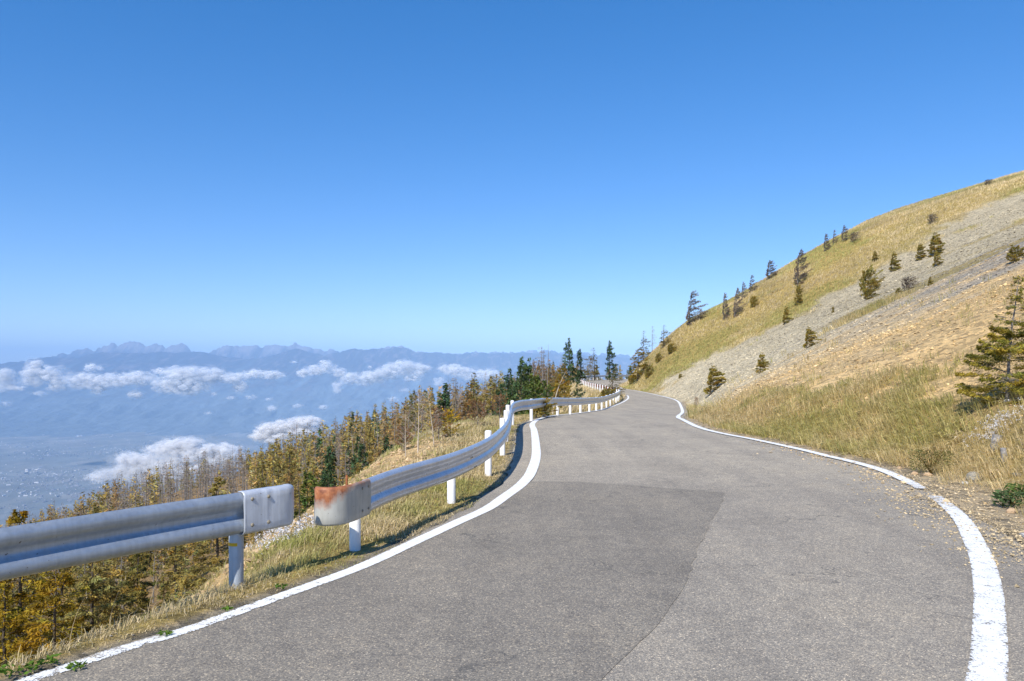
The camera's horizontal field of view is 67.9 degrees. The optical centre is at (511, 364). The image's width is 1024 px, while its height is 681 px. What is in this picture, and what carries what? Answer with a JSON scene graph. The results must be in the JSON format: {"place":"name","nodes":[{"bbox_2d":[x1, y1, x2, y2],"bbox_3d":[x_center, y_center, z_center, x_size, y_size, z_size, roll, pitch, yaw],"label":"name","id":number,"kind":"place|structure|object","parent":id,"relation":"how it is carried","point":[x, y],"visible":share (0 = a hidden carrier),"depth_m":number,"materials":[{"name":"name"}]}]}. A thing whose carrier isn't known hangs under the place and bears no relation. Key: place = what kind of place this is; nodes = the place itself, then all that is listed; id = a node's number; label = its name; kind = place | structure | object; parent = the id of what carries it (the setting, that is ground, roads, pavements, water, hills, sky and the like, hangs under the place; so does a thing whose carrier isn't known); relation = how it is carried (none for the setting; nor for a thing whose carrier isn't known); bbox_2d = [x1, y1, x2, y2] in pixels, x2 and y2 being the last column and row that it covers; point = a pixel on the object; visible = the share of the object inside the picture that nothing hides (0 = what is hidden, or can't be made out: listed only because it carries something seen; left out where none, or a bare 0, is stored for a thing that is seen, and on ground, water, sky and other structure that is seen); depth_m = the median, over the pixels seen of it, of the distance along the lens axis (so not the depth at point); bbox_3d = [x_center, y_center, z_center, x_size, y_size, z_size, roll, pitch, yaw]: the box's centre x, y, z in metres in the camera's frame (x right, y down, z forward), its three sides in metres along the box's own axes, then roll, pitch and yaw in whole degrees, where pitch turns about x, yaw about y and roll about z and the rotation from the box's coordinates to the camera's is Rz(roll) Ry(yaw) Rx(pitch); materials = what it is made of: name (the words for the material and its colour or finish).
{"place":"outdoors","nodes":[
{"label":"outdoors","id":0,"kind":"place"},
{"bbox_2d":[117,444,211,477],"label":"cloud","id":1,"kind":"structure","parent":0,"point":[190,459],"depth_m":2634.29,"materials":[{"name":"white"}]},
{"bbox_2d":[0,346,642,436],"bbox_3d":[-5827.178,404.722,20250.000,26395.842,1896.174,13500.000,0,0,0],"label":"mountain range","id":2,"kind":"structure","parent":0,"point":[283,393],"depth_m":18965.19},
{"bbox_2d":[19,341,644,362],"bbox_3d":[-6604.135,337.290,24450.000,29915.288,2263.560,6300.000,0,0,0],"label":"mountain range","id":3,"kind":"structure","parent":0,"point":[250,352],"depth_m":25367.59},
{"bbox_2d":[0,172,1023,680],"bbox_3d":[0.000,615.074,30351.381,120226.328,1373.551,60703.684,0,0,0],"label":"ground","id":4,"kind":"structure","parent":0,"point":[114,462],"depth_m":46.40,"materials":[{"name":"beige plant"}]},
{"bbox_2d":[0,658,39,677],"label":"weed","id":5,"kind":"object","parent":4,"relation":"on","point":[27,666],"visible":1,"depth_m":4.57,"materials":[{"name":"green plant"}]},
{"bbox_2d":[0,580,44,667],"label":"larch tree","id":6,"kind":"object","parent":4,"relation":"on","point":[8,619],"visible":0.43,"depth_m":12.98,"materials":[{"name":"orange plant"}]},
{"bbox_2d":[0,509,78,665],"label":"larch tree","id":7,"kind":"object","parent":4,"relation":"on","point":[20,517],"visible":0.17,"depth_m":14.92,"materials":[{"name":"orange plant"}]},
{"bbox_2d":[0,568,90,663],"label":"larch tree","id":8,"kind":"object","parent":4,"relation":"on","point":[34,629],"visible":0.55,"depth_m":12.04,"materials":[{"name":"yellow plant"}]},
{"bbox_2d":[36,653,61,664],"bbox_3d":[-2.883,1.839,4.732,0.150,0.052,0.160,0,0,0],"label":"weed","id":9,"kind":"object","parent":4,"relation":"on","point":[52,659],"visible":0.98,"depth_m":4.72,"materials":[{"name":"green plant"}]},
{"bbox_2d":[52,567,72,596],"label":"larch tree","id":10,"kind":"object","parent":4,"relation":"on","point":[68,569],"visible":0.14,"depth_m":50.60,"materials":[{"name":"brown plant"}]},
{"bbox_2d":[61,559,129,635],"bbox_3d":[-7.103,4.862,13.001,1.836,3.944,2.075,0,0,8],"label":"larch tree","id":11,"kind":"object","parent":4,"relation":"on","point":[97,576],"visible":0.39,"depth_m":13.04,"materials":[{"name":"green plant"}]},
{"bbox_2d":[101,577,127,628],"bbox_3d":[-12.039,7.677,23.135,1.072,2.773,0.923,0,0,18],"label":"larch tree","id":12,"kind":"object","parent":4,"relation":"on","point":[116,613],"visible":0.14,"depth_m":22.96,"materials":[{"name":"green plant"}]},
{"bbox_2d":[110,557,121,607],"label":"larch tree","id":13,"kind":"object","parent":4,"relation":"on","point":[113,569],"visible":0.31,"depth_m":33.34,"materials":[{"name":"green plant"}]},
{"bbox_2d":[108,580,136,627],"bbox_3d":[-9.517,6.628,18.992,1.280,2.936,1.103,0,0,8],"label":"larch tree","id":14,"kind":"object","parent":4,"relation":"on","point":[123,611],"visible":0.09,"depth_m":18.77,"materials":[{"name":"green plant"}]},
{"bbox_2d":[104,552,159,630],"bbox_3d":[-8.336,5.832,17.002,1.793,3.476,1.778,0,0,-27],"label":"larch tree","id":15,"kind":"object","parent":4,"relation":"on","point":[136,591],"visible":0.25,"depth_m":16.88,"materials":[{"name":"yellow plant"}]},
{"bbox_2d":[131,586,151,619],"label":"larch tree","id":16,"kind":"object","parent":4,"relation":"on","point":[140,596],"visible":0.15,"depth_m":16.92,"materials":[{"name":"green plant"}]},
{"bbox_2d":[136,472,150,506],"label":"larch tree","id":17,"kind":"object","parent":4,"relation":"on","point":[145,499],"visible":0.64,"depth_m":74.02,"materials":[{"name":"grey plant"}]},
{"bbox_2d":[0,484,293,588],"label":"guardrail","id":18,"kind":"object","parent":4,"relation":"on","point":[37,547],"visible":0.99,"depth_m":5.76,"materials":[{"name":"metal"}]},
{"bbox_2d":[135,551,160,568],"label":"larch tree","id":19,"kind":"object","parent":4,"relation":"on","point":[149,559],"visible":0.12,"depth_m":44.24,"materials":[{"name":"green plant"}]},
{"bbox_2d":[0,432,319,508],"bbox_3d":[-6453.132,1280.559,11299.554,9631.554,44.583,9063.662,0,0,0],"label":"valley town","id":20,"kind":"object","parent":4,"relation":"on","point":[27,471],"visible":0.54,"depth_m":9105.66},
{"bbox_2d":[150,548,171,587],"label":"larch tree","id":21,"kind":"object","parent":4,"relation":"on","point":[158,557],"visible":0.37,"depth_m":34.34,"materials":[{"name":"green plant"}]},
{"bbox_2d":[154,573,178,610],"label":"larch tree","id":22,"kind":"object","parent":4,"relation":"on","point":[163,587],"visible":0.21,"depth_m":12.41,"materials":[{"name":"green plant"}]},
{"bbox_2d":[158,545,190,599],"bbox_3d":[-12.902,7.881,29.373,1.381,3.320,1.373,0,0,-42],"label":"larch tree","id":23,"kind":"object","parent":4,"relation":"on","point":[177,557],"visible":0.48,"depth_m":29.44,"materials":[{"name":"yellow plant"}]},
{"bbox_2d":[169,546,189,585],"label":"larch tree","id":24,"kind":"object","parent":4,"relation":"on","point":[179,563],"visible":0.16,"depth_m":32.83,"materials":[{"name":"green plant"}]},
{"bbox_2d":[173,456,189,500],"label":"larch tree","id":25,"kind":"object","parent":4,"relation":"on","point":[184,481],"visible":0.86,"depth_m":88.24,"materials":[{"name":"grey plant"}]},
{"bbox_2d":[192,450,207,498],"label":"larch tree","id":26,"kind":"object","parent":4,"relation":"on","point":[205,452],"visible":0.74,"depth_m":82.04,"materials":[{"name":"grey plant"}]},
{"bbox_2d":[167,476,246,605],"bbox_3d":[-7.000,4.662,17.985,2.083,4.073,2.101,0,0,5],"label":"larch tree","id":27,"kind":"object","parent":4,"relation":"on","point":[196,568],"visible":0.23,"depth_m":17.86,"materials":[{"name":"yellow plant"}]},
{"bbox_2d":[253,459,266,488],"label":"larch tree","id":28,"kind":"object","parent":4,"relation":"on","point":[262,485],"visible":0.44,"depth_m":66.96,"materials":[{"name":"yellow plant"}]},
{"bbox_2d":[0,414,533,679],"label":"verge grass","id":29,"kind":"structure","parent":4,"relation":"on","point":[327,533],"depth_m":8.54,"materials":[{"name":"yellow plant"}]},
{"bbox_2d":[265,438,282,486],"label":"larch tree","id":30,"kind":"object","parent":4,"relation":"on","point":[273,452],"visible":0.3,"depth_m":87.48,"materials":[{"name":"yellow plant"}]},
{"bbox_2d":[274,457,284,485],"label":"larch tree","id":31,"kind":"object","parent":4,"relation":"on","point":[278,466],"visible":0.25,"depth_m":65.51,"materials":[{"name":"yellow plant"}]},
{"bbox_2d":[280,443,299,510],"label":"larch tree","id":32,"kind":"object","parent":4,"relation":"on","point":[290,466],"visible":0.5,"depth_m":70.02,"materials":[{"name":"yellow plant"}]},
{"bbox_2d":[245,509,339,553],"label":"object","id":33,"kind":"object","parent":4,"relation":"on","point":[297,529],"visible":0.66,"depth_m":8.96,"materials":[{"name":"grey plant"}]},
{"bbox_2d":[288,478,312,528],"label":"larch sapling","id":34,"kind":"object","parent":4,"relation":"on","point":[299,503],"visible":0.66,"depth_m":9.50,"materials":[{"name":"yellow plant"}]},
{"bbox_2d":[297,464,313,506],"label":"larch tree","id":35,"kind":"object","parent":4,"relation":"on","point":[304,469],"visible":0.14,"depth_m":41.28,"materials":[{"name":"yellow plant"}]},
{"bbox_2d":[294,472,320,518],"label":"pine tree","id":36,"kind":"object","parent":4,"relation":"on","point":[314,484],"visible":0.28,"depth_m":25.90,"materials":[{"name":"green plant"}]},
{"bbox_2d":[0,358,627,640],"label":"forest","id":37,"kind":"object","parent":4,"relation":"on","point":[313,450],"visible":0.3,"depth_m":98.46,"materials":[{"name":"brown plant"}]},
{"bbox_2d":[319,462,334,486],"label":"spruce tree","id":38,"kind":"object","parent":4,"relation":"on","point":[328,482],"visible":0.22,"depth_m":29.88,"materials":[{"name":"green plant"}]},
{"bbox_2d":[320,446,338,485],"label":"spruce tree","id":39,"kind":"object","parent":4,"relation":"on","point":[330,459],"visible":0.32,"depth_m":41.98,"materials":[{"name":"green plant"}]},
{"bbox_2d":[350,436,369,476],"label":"spruce tree","id":40,"kind":"object","parent":4,"relation":"on","point":[360,454],"visible":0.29,"depth_m":44.10,"materials":[{"name":"green plant"}]},
{"bbox_2d":[363,426,374,469],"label":"larch tree","id":41,"kind":"object","parent":4,"relation":"on","point":[370,437],"visible":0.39,"depth_m":61.47,"materials":[{"name":"yellow plant"}]},
{"bbox_2d":[394,423,413,449],"bbox_3d":[-2.665,1.851,18.883,0.505,0.789,0.505,0,0,-30],"label":"shrub","id":42,"kind":"object","parent":4,"relation":"on","point":[407,429],"visible":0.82,"depth_m":18.86,"materials":[{"name":"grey plant"}]},
{"bbox_2d":[396,411,416,456],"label":"birch tree","id":43,"kind":"object","parent":4,"relation":"on","point":[405,416],"visible":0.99,"depth_m":17.58,"materials":[{"name":"white plant"}]},
{"bbox_2d":[395,390,420,436],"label":"larch tree","id":44,"kind":"object","parent":4,"relation":"on","point":[414,414],"visible":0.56,"depth_m":97.56,"materials":[{"name":"brown plant"}]},
{"bbox_2d":[403,392,432,452],"bbox_3d":[-2.192,1.367,17.556,0.730,1.514,0.618,0,0,4],"label":"birch tree","id":45,"kind":"object","parent":4,"relation":"on","point":[418,393],"visible":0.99,"depth_m":17.49,"materials":[{"name":"brown plant"}]},
{"bbox_2d":[417,392,445,446],"bbox_3d":[-1.878,1.310,17.708,0.665,1.388,0.756,0,0,-22],"label":"birch tree","id":46,"kind":"object","parent":4,"relation":"on","point":[431,418],"visible":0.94,"depth_m":17.72,"materials":[{"name":"brown plant"}]},
{"bbox_2d":[427,405,452,438],"bbox_3d":[-1.886,1.541,19.706,0.633,0.989,0.633,0,0,26],"label":"shrub","id":47,"kind":"object","parent":4,"relation":"on","point":[438,422],"visible":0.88,"depth_m":19.70,"materials":[{"name":"brown plant"}]},
{"bbox_2d":[435,383,454,425],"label":"spruce tree","id":48,"kind":"object","parent":4,"relation":"on","point":[446,398],"visible":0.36,"depth_m":63.89,"materials":[{"name":"green plant"}]},
{"bbox_2d":[440,408,460,436],"bbox_3d":[-1.609,1.566,20.007,0.548,0.855,0.648,0,0,18],"label":"shrub","id":49,"kind":"object","parent":4,"relation":"on","point":[449,416],"visible":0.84,"depth_m":20.01,"materials":[{"name":"yellow plant"}]},
{"bbox_2d":[456,382,475,421],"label":"larch tree","id":50,"kind":"object","parent":4,"relation":"on","point":[464,414],"visible":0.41,"depth_m":59.84,"materials":[{"name":"brown plant"}]},
{"bbox_2d":[314,389,620,550],"bbox_3d":[3.398,2.054,37.838,1.960,1.978,62.295,0,0,10],"label":"guardrail","id":51,"kind":"object","parent":4,"relation":"on","point":[353,504],"visible":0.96,"depth_m":8.90,"materials":[{"name":"metal"}]},
{"bbox_2d":[463,373,483,418],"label":"larch tree","id":52,"kind":"object","parent":4,"relation":"on","point":[474,387],"visible":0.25,"depth_m":61.97,"materials":[{"name":"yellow plant"}]},
{"bbox_2d":[467,398,487,425],"bbox_3d":[-1.026,1.534,23.349,0.646,1.008,0.645,0,0,-31],"label":"shrub","id":53,"kind":"object","parent":4,"relation":"on","point":[481,412],"visible":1,"depth_m":23.32,"materials":[{"name":"brown plant"}]},
{"bbox_2d":[485,375,498,415],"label":"larch tree","id":54,"kind":"object","parent":4,"relation":"on","point":[489,401],"visible":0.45,"depth_m":65.94,"materials":[{"name":"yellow plant"}]},
{"bbox_2d":[491,383,505,415],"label":"spruce tree","id":55,"kind":"object","parent":4,"relation":"on","point":[497,391],"visible":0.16,"depth_m":61.77,"materials":[{"name":"green plant"}]},
{"bbox_2d":[491,394,507,419],"bbox_3d":[-0.446,1.548,27.167,0.703,1.098,0.703,0,0,-16],"label":"shrub","id":56,"kind":"object","parent":4,"relation":"on","point":[500,405],"visible":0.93,"depth_m":27.15,"materials":[{"name":"brown plant"}]},
{"bbox_2d":[500,368,517,413],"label":"spruce tree","id":57,"kind":"object","parent":4,"relation":"on","point":[507,384],"visible":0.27,"depth_m":71.78,"materials":[{"name":"green plant"}]},
{"bbox_2d":[501,380,524,414],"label":"spruce tree","id":58,"kind":"object","parent":4,"relation":"on","point":[513,396],"visible":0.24,"depth_m":54.82,"materials":[{"name":"green plant"}]},
{"bbox_2d":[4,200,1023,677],"bbox_3d":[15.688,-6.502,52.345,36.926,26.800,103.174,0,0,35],"label":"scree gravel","id":59,"kind":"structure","parent":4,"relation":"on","point":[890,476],"depth_m":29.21,"materials":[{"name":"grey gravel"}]},
{"bbox_2d":[515,356,529,414],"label":"spruce tree","id":60,"kind":"object","parent":4,"relation":"on","point":[523,369],"visible":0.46,"depth_m":75.93,"materials":[{"name":"green plant"}]},
{"bbox_2d":[514,373,542,414],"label":"pine tree","id":61,"kind":"object","parent":4,"relation":"on","point":[534,390],"visible":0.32,"depth_m":52.00,"materials":[{"name":"green plant"}]},
{"bbox_2d":[529,396,558,417],"bbox_3d":[1.206,1.697,29.919,1.256,0.937,1.518,0,0,-6],"label":"bush","id":62,"kind":"object","parent":4,"relation":"on","point":[544,408],"visible":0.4,"depth_m":29.54,"materials":[{"name":"brown plant"}]},
{"bbox_2d":[537,380,560,411],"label":"pine tree","id":63,"kind":"object","parent":4,"relation":"on","point":[548,386],"visible":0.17,"depth_m":47.98,"materials":[{"name":"green plant"}]},
{"bbox_2d":[550,376,571,409],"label":"larch tree","id":64,"kind":"object","parent":4,"relation":"on","point":[556,386],"visible":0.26,"depth_m":59.91,"materials":[{"name":"brown plant"}]},
{"bbox_2d":[550,363,571,395],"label":"larch tree","id":65,"kind":"object","parent":4,"relation":"on","point":[563,375],"visible":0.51,"depth_m":91.91,"materials":[{"name":"brown plant"}]},
{"bbox_2d":[560,338,575,385],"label":"spruce tree","id":66,"kind":"object","parent":4,"relation":"on","point":[568,356],"visible":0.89,"depth_m":105.84,"materials":[{"name":"green plant"}]},
{"bbox_2d":[573,370,585,397],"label":"spruce tree","id":67,"kind":"object","parent":4,"relation":"on","point":[578,379],"visible":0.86,"depth_m":83.91,"materials":[{"name":"green plant"}]},
{"bbox_2d":[574,349,585,382],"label":"spruce tree","id":68,"kind":"object","parent":4,"relation":"on","point":[578,356],"visible":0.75,"depth_m":109.92,"materials":[{"name":"green plant"}]},
{"bbox_2d":[582,348,599,380],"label":"larch tree","id":69,"kind":"object","parent":4,"relation":"on","point":[591,373],"visible":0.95,"depth_m":123.94,"materials":[{"name":"green plant"}]},
{"bbox_2d":[575,379,617,391],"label":"guardrail","id":70,"kind":"object","parent":4,"relation":"on","point":[592,384],"visible":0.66,"depth_m":86.95,"materials":[{"name":"white metal"}]},
{"bbox_2d":[605,340,618,379],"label":"spruce tree","id":71,"kind":"object","parent":4,"relation":"on","point":[609,351],"visible":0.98,"depth_m":127.85,"materials":[{"name":"green plant"}]},
{"bbox_2d":[628,349,649,380],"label":"larch tree","id":72,"kind":"object","parent":4,"relation":"on","point":[638,366],"visible":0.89,"depth_m":93.45,"materials":[{"name":"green plant"}]},
{"bbox_2d":[685,290,709,324],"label":"larch tree","id":73,"kind":"object","parent":4,"relation":"on","point":[694,307],"visible":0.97,"depth_m":95.36,"materials":[{"name":"grey plant"}]},
{"bbox_2d":[703,365,726,394],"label":"larch tree","id":74,"kind":"object","parent":4,"relation":"on","point":[711,378],"visible":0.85,"depth_m":52.25,"materials":[{"name":"green plant"}]},
{"bbox_2d":[722,292,730,319],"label":"larch tree","id":75,"kind":"object","parent":4,"relation":"on","point":[723,310],"visible":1,"depth_m":90.95,"materials":[{"name":"grey plant"}]},
{"bbox_2d":[733,288,745,317],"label":"larch tree","id":76,"kind":"object","parent":4,"relation":"on","point":[735,304],"visible":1,"depth_m":89.84,"materials":[{"name":"grey plant"}]},
{"bbox_2d":[754,352,769,373],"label":"larch tree","id":77,"kind":"object","parent":4,"relation":"on","point":[762,364],"visible":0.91,"depth_m":43.43,"materials":[{"name":"green plant"}]},
{"bbox_2d":[765,260,777,279],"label":"larch tree","id":78,"kind":"object","parent":4,"relation":"on","point":[770,270],"visible":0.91,"depth_m":99.69,"materials":[{"name":"grey plant"}]},
{"bbox_2d":[535,170,1023,517],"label":"hillside grass","id":79,"kind":"structure","parent":4,"relation":"on","point":[736,419],"depth_m":20.41,"materials":[{"name":"yellow plant"}]},
{"bbox_2d":[782,307,793,324],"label":"larch tree","id":80,"kind":"object","parent":4,"relation":"on","point":[785,313],"visible":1,"depth_m":77.21,"materials":[{"name":"green plant"}]},
{"bbox_2d":[794,284,802,305],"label":"larch tree","id":81,"kind":"object","parent":4,"relation":"on","point":[798,294],"visible":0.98,"depth_m":83.00,"materials":[{"name":"green plant"}]},
{"bbox_2d":[793,250,814,285],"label":"larch tree","id":82,"kind":"object","parent":4,"relation":"on","point":[797,273],"visible":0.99,"depth_m":89.53,"materials":[{"name":"grey plant"}]},
{"bbox_2d":[802,327,822,348],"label":"larch tree","id":83,"kind":"object","parent":4,"relation":"on","point":[809,334],"visible":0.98,"depth_m":43.15,"materials":[{"name":"green plant"}]},
{"bbox_2d":[863,288,877,298],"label":"bush","id":84,"kind":"object","parent":4,"relation":"on","point":[867,294],"visible":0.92,"depth_m":61.38,"materials":[{"name":"green plant"}]},
{"bbox_2d":[858,264,884,295],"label":"tree","id":85,"kind":"object","parent":4,"relation":"on","point":[869,274],"visible":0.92,"depth_m":68.77,"materials":[{"name":"green plant"}]},
{"bbox_2d":[889,251,902,271],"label":"larch tree","id":86,"kind":"object","parent":4,"relation":"on","point":[894,263],"visible":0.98,"depth_m":76.33,"materials":[{"name":"green plant"}]},
{"bbox_2d":[901,276,920,289],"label":"bush","id":87,"kind":"object","parent":4,"relation":"on","point":[907,281],"visible":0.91,"depth_m":51.67,"materials":[{"name":"grey plant"}]},
{"bbox_2d":[915,244,926,260],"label":"larch tree","id":88,"kind":"object","parent":4,"relation":"on","point":[920,247],"visible":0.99,"depth_m":75.96,"materials":[{"name":"green plant"}]},
{"bbox_2d":[907,444,954,474],"bbox_3d":[7.071,1.582,12.826,0.702,0.562,0.709,0,0,0],"label":"grass tuft","id":89,"kind":"object","parent":4,"relation":"on","point":[925,461],"visible":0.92,"depth_m":12.80,"materials":[{"name":"brown plant"}]},
{"bbox_2d":[927,232,945,257],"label":"larch tree","id":90,"kind":"object","parent":4,"relation":"on","point":[934,240],"visible":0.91,"depth_m":74.91,"materials":[{"name":"green plant"}]},
{"bbox_2d":[949,274,1023,404],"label":"larch tree","id":91,"kind":"object","parent":4,"relation":"on","point":[1000,350],"visible":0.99,"depth_m":14.56,"materials":[{"name":"green plant"}]},
{"bbox_2d":[963,399,1022,446],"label":"white flowers","id":92,"kind":"object","parent":4,"relation":"on","point":[995,421],"visible":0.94,"depth_m":13.52,"materials":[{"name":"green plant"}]},
{"bbox_2d":[989,434,1001,450],"bbox_3d":[8.251,1.342,12.970,0.161,0.315,0.237,10,1,34],"label":"rock","id":93,"kind":"object","parent":4,"relation":"on","point":[994,436],"visible":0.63,"depth_m":12.89,"materials":[{"name":"white stone"}]},
{"bbox_2d":[990,489,1023,507],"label":"plant","id":94,"kind":"object","parent":4,"relation":"on","point":[998,494],"visible":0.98,"depth_m":9.76,"materials":[{"name":"green plant"}]},
{"bbox_2d":[1004,482,1023,498],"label":"plant","id":95,"kind":"object","parent":4,"relation":"on","point":[1014,487],"visible":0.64,"depth_m":10.03,"materials":[{"name":"green plant"}]},
{"bbox_2d":[1006,245,1023,262],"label":"bush","id":96,"kind":"object","parent":4,"relation":"on","point":[1018,253],"visible":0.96,"depth_m":37.26,"materials":[{"name":"green plant"}]},
{"bbox_2d":[0,0,1023,363],"label":"sky","id":97,"kind":"structure","parent":0,"point":[430,176],"materials":[{"name":"blue"}]},
{"bbox_2d":[24,379,1023,680],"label":"road","id":98,"kind":"structure","parent":0,"point":[794,573],"depth_m":7.03,"materials":[{"name":"grey asphalt"}]},
{"bbox_2d":[18,395,628,680],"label":"road edge line","id":99,"kind":"object","parent":98,"relation":"on","point":[527,477],"visible":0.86,"depth_m":6.93,"materials":[{"name":"paint"}]},
{"bbox_2d":[32,482,724,680],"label":"road patch","id":100,"kind":"object","parent":98,"relation":"on","point":[558,581],"visible":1,"depth_m":5.75,"materials":[{"name":"grey asphalt"}]},
{"bbox_2d":[65,660,86,670],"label":"weed","id":101,"kind":"object","parent":100,"relation":"on","point":[71,664],"visible":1,"depth_m":4.58,"materials":[{"name":"green plant"}]},
{"bbox_2d":[620,387,1008,680],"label":"road edge line","id":102,"kind":"object","parent":98,"relation":"on","point":[991,629],"visible":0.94,"depth_m":5.93,"materials":[{"name":"paint"}]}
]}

